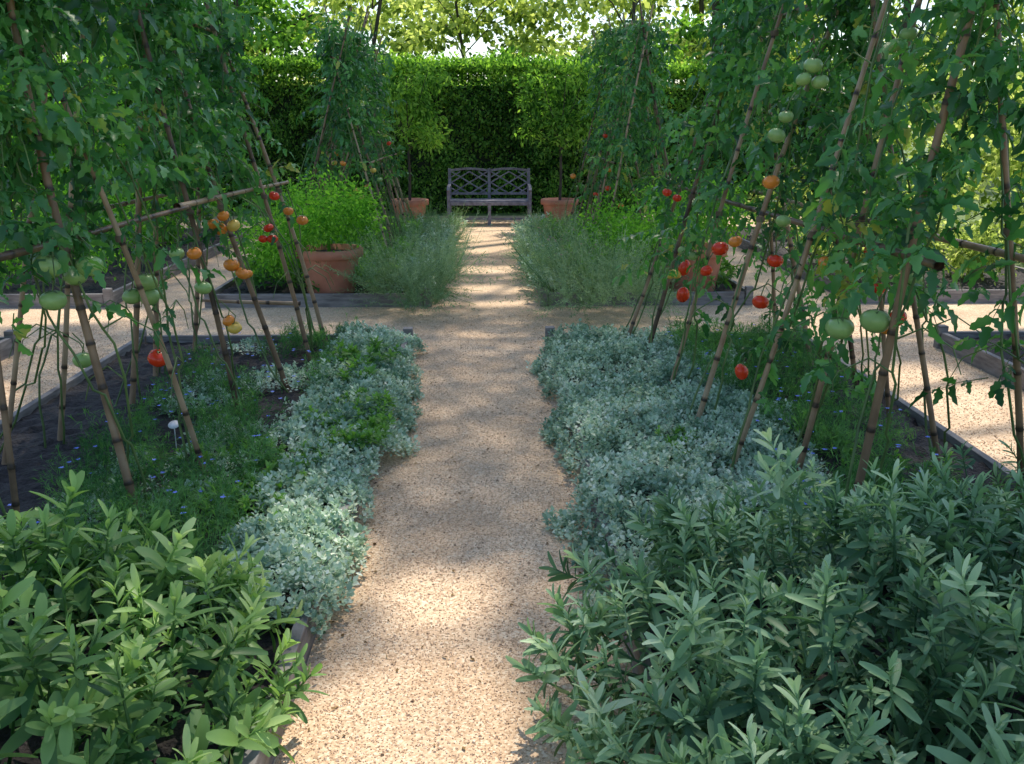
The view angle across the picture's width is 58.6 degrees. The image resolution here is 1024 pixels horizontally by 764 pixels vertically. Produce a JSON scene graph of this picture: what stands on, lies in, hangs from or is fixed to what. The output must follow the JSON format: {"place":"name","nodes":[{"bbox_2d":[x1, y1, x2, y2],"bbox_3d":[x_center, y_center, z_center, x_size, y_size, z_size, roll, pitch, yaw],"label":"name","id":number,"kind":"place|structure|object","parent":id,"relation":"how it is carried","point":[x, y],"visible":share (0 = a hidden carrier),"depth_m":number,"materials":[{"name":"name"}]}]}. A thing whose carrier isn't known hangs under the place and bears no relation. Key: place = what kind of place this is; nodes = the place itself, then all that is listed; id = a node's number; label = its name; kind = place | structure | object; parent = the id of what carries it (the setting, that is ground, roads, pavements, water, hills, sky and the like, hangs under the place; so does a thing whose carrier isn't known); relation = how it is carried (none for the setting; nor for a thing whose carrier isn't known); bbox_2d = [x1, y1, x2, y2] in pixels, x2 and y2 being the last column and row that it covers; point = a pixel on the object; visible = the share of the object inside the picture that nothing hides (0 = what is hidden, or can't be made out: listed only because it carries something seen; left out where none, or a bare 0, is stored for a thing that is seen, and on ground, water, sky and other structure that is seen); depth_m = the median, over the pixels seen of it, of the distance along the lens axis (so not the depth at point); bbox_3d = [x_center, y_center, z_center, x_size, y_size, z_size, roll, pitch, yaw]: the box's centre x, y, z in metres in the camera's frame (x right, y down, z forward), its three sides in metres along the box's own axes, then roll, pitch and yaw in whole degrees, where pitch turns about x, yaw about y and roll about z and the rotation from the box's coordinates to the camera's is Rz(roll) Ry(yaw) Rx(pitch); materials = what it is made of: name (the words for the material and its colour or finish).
{"place":"outdoors","nodes":[
{"label":"outdoors","id":0,"kind":"place"},
{"bbox_2d":[0,306,209,414],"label":"gravel","id":1,"kind":"structure","parent":0,"point":[36,347],"depth_m":7.44,"materials":[{"name":"beige gravel"}]},
{"bbox_2d":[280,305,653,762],"bbox_3d":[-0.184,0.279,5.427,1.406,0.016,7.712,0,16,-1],"label":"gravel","id":2,"kind":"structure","parent":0,"point":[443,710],"depth_m":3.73,"materials":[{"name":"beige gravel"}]},
{"bbox_2d":[0,215,1023,763],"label":"gravel path","id":3,"kind":"structure","parent":0,"point":[502,289],"depth_m":4.46,"materials":[{"name":"beige gravel"}]},
{"bbox_2d":[0,330,15,360],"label":"raised garden bed","id":4,"kind":"object","parent":3,"relation":"on","point":[6,341],"visible":0.77,"depth_m":7.08,"materials":[{"name":"wood"}]},
{"bbox_2d":[0,224,257,307],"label":"raised garden bed","id":5,"kind":"object","parent":3,"relation":"on","point":[113,290],"visible":0.13,"depth_m":9.97,"materials":[{"name":"soil"}]},
{"bbox_2d":[0,174,229,288],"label":"bean plants","id":6,"kind":"object","parent":5,"relation":"on","point":[12,268],"visible":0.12,"depth_m":11.34,"materials":[{"name":"green plant"}]},
{"bbox_2d":[0,327,412,763],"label":"raised garden bed","id":7,"kind":"object","parent":3,"relation":"on","point":[28,448],"visible":0.23,"depth_m":4.97,"materials":[{"name":"soil"}]},
{"bbox_2d":[0,0,326,525],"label":"bamboo trellis","id":8,"kind":"object","parent":7,"relation":"on","point":[6,411],"visible":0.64,"depth_m":4.71,"materials":[{"name":"brown wood"}]},
{"bbox_2d":[0,335,327,564],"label":"silver groundcover","id":9,"kind":"object","parent":7,"relation":"on","point":[290,371],"visible":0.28,"depth_m":5.05,"materials":[{"name":"green plant"}]},
{"bbox_2d":[0,470,328,763],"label":"sage bush","id":10,"kind":"object","parent":7,"relation":"on","point":[120,708],"visible":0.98,"depth_m":2.54,"materials":[{"name":"green plant"}]},
{"bbox_2d":[0,0,333,536],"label":"tomato vine","id":11,"kind":"object","parent":7,"relation":"on","point":[61,131],"visible":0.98,"depth_m":4.42,"materials":[{"name":"green plant"}]},
{"bbox_2d":[168,420,177,447],"bbox_3d":[-1.737,0.299,4.714,0.060,0.197,0.051,0,16,-1],"label":"plant label","id":12,"kind":"object","parent":7,"relation":"on","point":[173,424],"visible":0.88,"depth_m":4.70,"materials":[{"name":"white plastic"}]},
{"bbox_2d":[32,440,329,623],"bbox_3d":[-1.308,0.561,3.865,0.924,0.201,1.708,0,16,-1],"label":"parsley","id":13,"kind":"object","parent":7,"relation":"on","point":[244,506],"visible":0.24,"depth_m":3.99,"materials":[{"name":"green plant"}]},
{"bbox_2d":[25,313,365,597],"bbox_3d":[-1.676,0.149,5.147,1.292,0.340,4.322,0,16,-1],"label":"nigella","id":14,"kind":"object","parent":7,"relation":"on","point":[121,498],"visible":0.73,"depth_m":4.35,"materials":[{"name":"green plant"}]},
{"bbox_2d":[9,328,320,530],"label":"blue nigella flowers","id":15,"kind":"object","parent":14,"relation":"attached to","point":[191,441],"visible":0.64,"depth_m":4.54,"materials":[{"name":"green plant"}]},
{"bbox_2d":[181,432,383,639],"bbox_3d":[-0.880,0.562,3.908,0.614,0.263,1.844,0,16,-1],"label":"silver groundcover","id":16,"kind":"object","parent":7,"relation":"on","point":[287,526],"visible":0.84,"depth_m":3.68,"materials":[{"name":"green plant"}]},
{"bbox_2d":[300,387,397,459],"bbox_3d":[-0.895,0.215,5.021,0.588,0.254,0.988,0,16,-1],"label":"parsley","id":17,"kind":"object","parent":7,"relation":"on","point":[380,418],"visible":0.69,"depth_m":4.88,"materials":[{"name":"green plant"}]},
{"bbox_2d":[269,319,428,459],"bbox_3d":[-0.944,-0.018,6.016,0.843,0.297,2.737,0,16,-1],"label":"silver groundcover","id":18,"kind":"object","parent":7,"relation":"on","point":[402,391],"visible":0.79,"depth_m":5.57,"materials":[{"name":"green plant"}]},
{"bbox_2d":[316,335,404,383],"bbox_3d":[-1.056,-0.132,6.101,0.558,0.272,0.743,3,16,11],"label":"parsley","id":19,"kind":"object","parent":7,"relation":"on","point":[351,353],"visible":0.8,"depth_m":6.15,"materials":[{"name":"green plant"}]},
{"bbox_2d":[204,243,434,307],"bbox_3d":[-1.987,-1.639,11.880,2.225,0.194,6.025,0,16,-1],"label":"raised garden bed","id":20,"kind":"object","parent":3,"relation":"on","point":[228,290],"visible":0.07,"depth_m":9.02,"materials":[{"name":"wood"}]},
{"bbox_2d":[220,164,341,286],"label":"marjoram bush","id":21,"kind":"object","parent":20,"relation":"on","point":[269,250],"visible":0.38,"depth_m":9.20,"materials":[{"name":"green plant"}]},
{"bbox_2d":[266,159,393,292],"bbox_3d":[-1.818,-1.556,9.146,1.305,1.335,1.294,0,16,-1],"label":"potted plant","id":22,"kind":"object","parent":20,"relation":"on","point":[329,252],"visible":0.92,"depth_m":8.99,"materials":[{"name":"plant"}]},
{"bbox_2d":[232,212,436,292],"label":"mixed herbs","id":23,"kind":"object","parent":20,"relation":"on","point":[256,276],"visible":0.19,"depth_m":10.16,"materials":[{"name":"green plant"}]},
{"bbox_2d":[281,0,412,246],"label":"tomato vine","id":24,"kind":"object","parent":20,"relation":"on","point":[357,81],"visible":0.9,"depth_m":11.15,"materials":[{"name":"green plant"}]},
{"bbox_2d":[306,4,409,246],"bbox_3d":[-2.113,-3.324,12.259,1.373,3.194,3.702,0,16,-1],"label":"bamboo trellis","id":25,"kind":"object","parent":20,"relation":"on","point":[358,128],"visible":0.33,"depth_m":11.48,"materials":[{"name":"brown wood"}]},
{"bbox_2d":[316,208,501,315],"bbox_3d":[-1.005,-0.971,8.802,1.840,1.524,2.052,0,16,-1],"label":"lavender bush","id":26,"kind":"object","parent":20,"relation":"on","point":[410,277],"visible":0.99,"depth_m":8.49,"materials":[{"name":"green plant"}]},
{"bbox_2d":[362,233,470,303],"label":"lavender bush","id":27,"kind":"object","parent":20,"relation":"on","point":[396,269],"visible":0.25,"depth_m":9.53,"materials":[{"name":"green plant"}]},
{"bbox_2d":[368,225,474,280],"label":"lavender bush","id":28,"kind":"object","parent":20,"relation":"on","point":[455,243],"visible":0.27,"depth_m":10.43,"materials":[{"name":"green plant"}]},
{"bbox_2d":[379,216,473,253],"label":"lavender bush","id":29,"kind":"object","parent":20,"relation":"on","point":[414,237],"visible":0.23,"depth_m":11.37,"materials":[{"name":"green plant"}]},
{"bbox_2d":[387,212,467,292],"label":"bush","id":30,"kind":"object","parent":20,"relation":"on","point":[425,235],"visible":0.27,"depth_m":12.22,"materials":[{"name":"green plant"}]},
{"bbox_2d":[391,207,477,247],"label":"lavender bush","id":31,"kind":"object","parent":20,"relation":"on","point":[422,225],"visible":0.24,"depth_m":12.69,"materials":[{"name":"green plant"}]},
{"bbox_2d":[389,194,483,241],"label":"lavender bush","id":32,"kind":"object","parent":20,"relation":"on","point":[441,216],"visible":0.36,"depth_m":13.91,"materials":[{"name":"green plant"}]},
{"bbox_2d":[374,61,457,218],"bbox_3d":[-1.791,-4.020,15.570,1.762,2.738,1.507,0,16,-1],"label":"potted tree","id":33,"kind":"object","parent":3,"relation":"on","point":[398,89],"visible":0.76,"depth_m":15.26,"materials":[{"name":"plant"}]},
{"bbox_2d":[289,304,592,761],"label":"fallen leaves","id":34,"kind":"object","parent":3,"relation":"on","point":[453,570],"visible":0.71,"depth_m":4.01,"materials":[{"name":"brown plant"}]},
{"bbox_2d":[447,167,531,225],"bbox_3d":[-0.408,-3.344,16.449,1.495,0.982,0.758,0,16,-1],"label":"park bench","id":35,"kind":"object","parent":3,"relation":"on","point":[489,201],"visible":0.93,"depth_m":16.64,"materials":[{"name":"grey wood"}]},
{"bbox_2d":[505,57,605,219],"bbox_3d":[0.886,-4.062,15.624,2.005,2.789,1.458,0,16,-1],"label":"potted tree","id":36,"kind":"object","parent":3,"relation":"on","point":[559,118],"visible":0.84,"depth_m":15.38,"materials":[{"name":"plant"}]},
{"bbox_2d":[532,271,753,305],"bbox_3d":[1.262,-1.663,11.961,2.125,0.194,6.025,0,16,-1],"label":"raised garden bed","id":37,"kind":"object","parent":3,"relation":"on","point":[724,293],"visible":0.02,"depth_m":9.10,"materials":[{"name":"wood"}]},
{"bbox_2d":[496,215,592,269],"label":"lavender bush","id":38,"kind":"object","parent":37,"relation":"on","point":[513,236],"visible":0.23,"depth_m":11.44,"materials":[{"name":"green plant"}]},
{"bbox_2d":[501,219,597,275],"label":"lavender bush","id":39,"kind":"object","parent":37,"relation":"on","point":[562,241],"visible":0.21,"depth_m":10.56,"materials":[{"name":"green plant"}]},
{"bbox_2d":[512,206,586,252],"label":"lavender bush","id":40,"kind":"object","parent":37,"relation":"on","point":[544,229],"visible":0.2,"depth_m":12.46,"materials":[{"name":"green plant"}]},
{"bbox_2d":[516,199,582,230],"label":"lavender bush","id":41,"kind":"object","parent":37,"relation":"on","point":[562,216],"visible":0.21,"depth_m":13.60,"materials":[{"name":"green plant"}]},
{"bbox_2d":[511,212,593,291],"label":"bush","id":42,"kind":"object","parent":37,"relation":"on","point":[523,236],"visible":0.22,"depth_m":11.30,"materials":[{"name":"green plant"}]},
{"bbox_2d":[499,224,643,290],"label":"lavender bush","id":43,"kind":"object","parent":37,"relation":"on","point":[545,262],"visible":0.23,"depth_m":9.81,"materials":[{"name":"green plant"}]},
{"bbox_2d":[472,195,707,328],"bbox_3d":[0.828,-1.076,8.434,1.950,1.290,1.854,6,17,20],"label":"lavender bush","id":44,"kind":"object","parent":37,"relation":"on","point":[588,283],"visible":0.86,"depth_m":8.23,"materials":[{"name":"green plant"}]},
{"bbox_2d":[570,0,673,239],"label":"bamboo trellis","id":45,"kind":"object","parent":37,"relation":"on","point":[655,109],"visible":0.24,"depth_m":11.32,"materials":[{"name":"brown wood"}]},
{"bbox_2d":[565,0,687,236],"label":"tomato vine","id":46,"kind":"object","parent":37,"relation":"on","point":[618,70],"visible":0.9,"depth_m":11.22,"materials":[{"name":"green plant"}]},
{"bbox_2d":[539,211,742,290],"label":"mixed herbs","id":47,"kind":"object","parent":37,"relation":"on","point":[728,266],"visible":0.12,"depth_m":9.96,"materials":[{"name":"green plant"}]},
{"bbox_2d":[568,180,736,276],"bbox_3d":[1.604,-1.720,10.327,1.993,1.235,1.978,0,16,-1],"label":"marjoram bush","id":48,"kind":"object","parent":37,"relation":"on","point":[608,214],"visible":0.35,"depth_m":10.22,"materials":[{"name":"green plant"}]},
{"bbox_2d":[632,167,755,291],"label":"potted plant","id":49,"kind":"object","parent":37,"relation":"on","point":[732,226],"visible":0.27,"depth_m":9.15,"materials":[{"name":"green plant"}]},
{"bbox_2d":[545,325,1023,763],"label":"raised garden bed","id":50,"kind":"object","parent":3,"relation":"on","point":[984,462],"visible":0.11,"depth_m":4.63,"materials":[{"name":"soil"}]},
{"bbox_2d":[654,425,698,460],"bbox_3d":[0.864,0.328,4.725,0.244,0.173,0.408,0,16,-1],"label":"parsley","id":51,"kind":"object","parent":50,"relation":"on","point":[674,437],"visible":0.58,"depth_m":4.75,"materials":[{"name":"green plant"}]},
{"bbox_2d":[525,318,901,608],"bbox_3d":[0.860,0.167,5.325,1.528,0.316,4.202,0,16,-1],"label":"silver groundcover","id":52,"kind":"object","parent":50,"relation":"on","point":[610,396],"visible":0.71,"depth_m":4.78,"materials":[{"name":"green plant"}]},
{"bbox_2d":[505,427,1023,763],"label":"sage bush","id":53,"kind":"object","parent":50,"relation":"on","point":[931,630],"visible":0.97,"depth_m":2.55,"materials":[{"name":"green plant"}]},
{"bbox_2d":[567,626,1023,763],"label":"sage bush","id":54,"kind":"object","parent":50,"relation":"on","point":[906,754],"visible":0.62,"depth_m":2.18,"materials":[{"name":"green plant"}]},
{"bbox_2d":[612,0,1023,501],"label":"tomato vine","id":55,"kind":"object","parent":50,"relation":"on","point":[994,70],"visible":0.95,"depth_m":3.99,"materials":[{"name":"green plant"}]},
{"bbox_2d":[627,0,1023,504],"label":"bamboo trellis","id":56,"kind":"object","parent":50,"relation":"on","point":[882,384],"visible":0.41,"depth_m":4.17,"materials":[{"name":"brown wood"}]},
{"bbox_2d":[658,311,1023,528],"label":"nigella","id":57,"kind":"object","parent":50,"relation":"on","point":[834,427],"visible":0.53,"depth_m":5.22,"materials":[{"name":"green plant"}]},
{"bbox_2d":[667,324,937,504],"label":"blue nigella flowers","id":58,"kind":"object","parent":57,"relation":"on","point":[806,400],"visible":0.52,"depth_m":4.95,"materials":[{"name":"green plant"}]},
{"bbox_2d":[789,372,966,508],"bbox_3d":[1.841,0.307,4.759,0.671,0.177,2.317,0,16,-1],"label":"parsley","id":59,"kind":"object","parent":50,"relation":"on","point":[851,449],"visible":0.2,"depth_m":4.55,"materials":[{"name":"green plant"}]},
{"bbox_2d":[880,439,1023,622],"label":"sage bush","id":60,"kind":"object","parent":50,"relation":"on","point":[1005,487],"visible":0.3,"depth_m":3.75,"materials":[{"name":"green plant"}]},
{"bbox_2d":[720,225,1023,303],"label":"raised garden bed","id":61,"kind":"object","parent":3,"relation":"on","point":[997,292],"visible":0.12,"depth_m":9.98,"materials":[{"name":"wood"}]},
{"bbox_2d":[745,176,1023,285],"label":"pepper plants","id":62,"kind":"object","parent":61,"relation":"on","point":[956,259],"visible":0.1,"depth_m":9.94,"materials":[{"name":"green plant"}]},
{"bbox_2d":[933,324,1023,390],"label":"raised garden bed","id":63,"kind":"object","parent":3,"relation":"on","point":[990,362],"visible":0.5,"depth_m":6.92,"materials":[{"name":"wood"}]},
{"bbox_2d":[6,131,1023,267],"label":"ground","id":64,"kind":"structure","parent":0,"point":[987,189],"depth_m":18.48,"materials":[{"name":"beige stone"}]},
{"bbox_2d":[0,75,152,220],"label":"shrubs","id":65,"kind":"object","parent":64,"relation":"on","point":[95,147],"visible":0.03,"depth_m":15.68,"materials":[{"name":"green plant"}]},
{"bbox_2d":[0,45,655,213],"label":"hedge","id":66,"kind":"object","parent":64,"relation":"on","point":[482,119],"visible":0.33,"depth_m":18.41,"materials":[{"name":"green plant"}]},
{"bbox_2d":[0,0,809,89],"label":"distant shrubs","id":67,"kind":"object","parent":64,"relation":"on","point":[285,39],"visible":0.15,"depth_m":21.15,"materials":[{"name":"green plant"}]},
{"bbox_2d":[0,0,1023,170],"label":"distant trees","id":68,"kind":"object","parent":64,"relation":"on","point":[412,37],"visible":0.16,"depth_m":24.97,"materials":[{"name":"green plant"}]},
{"bbox_2d":[711,0,722,63],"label":"shade tree","id":69,"kind":"object","parent":64,"relation":"on","point":[714,6],"visible":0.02,"depth_m":21.40,"materials":[{"name":"green plant"}]},
{"bbox_2d":[647,58,905,204],"bbox_3d":[5.554,-5.520,20.359,5.997,3.417,1.920,0,16,-1],"label":"hedge","id":70,"kind":"object","parent":64,"relation":"on","point":[683,99],"visible":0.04,"depth_m":19.92,"materials":[{"name":"green plant"}]},
{"bbox_2d":[746,54,1023,251],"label":"sunlit shrubs","id":71,"kind":"object","parent":64,"relation":"on","point":[992,161],"visible":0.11,"depth_m":13.18,"materials":[{"name":"green plant"}]},
{"bbox_2d":[62,0,1023,126],"label":"sky","id":72,"kind":"structure","parent":0,"point":[480,46],"materials":[{"name":"white"}]},
{"bbox_2d":[745,303,1023,468],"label":"gravel","id":73,"kind":"structure","parent":0,"point":[987,375],"depth_m":6.26,"materials":[{"name":"beige gravel"}]}
]}

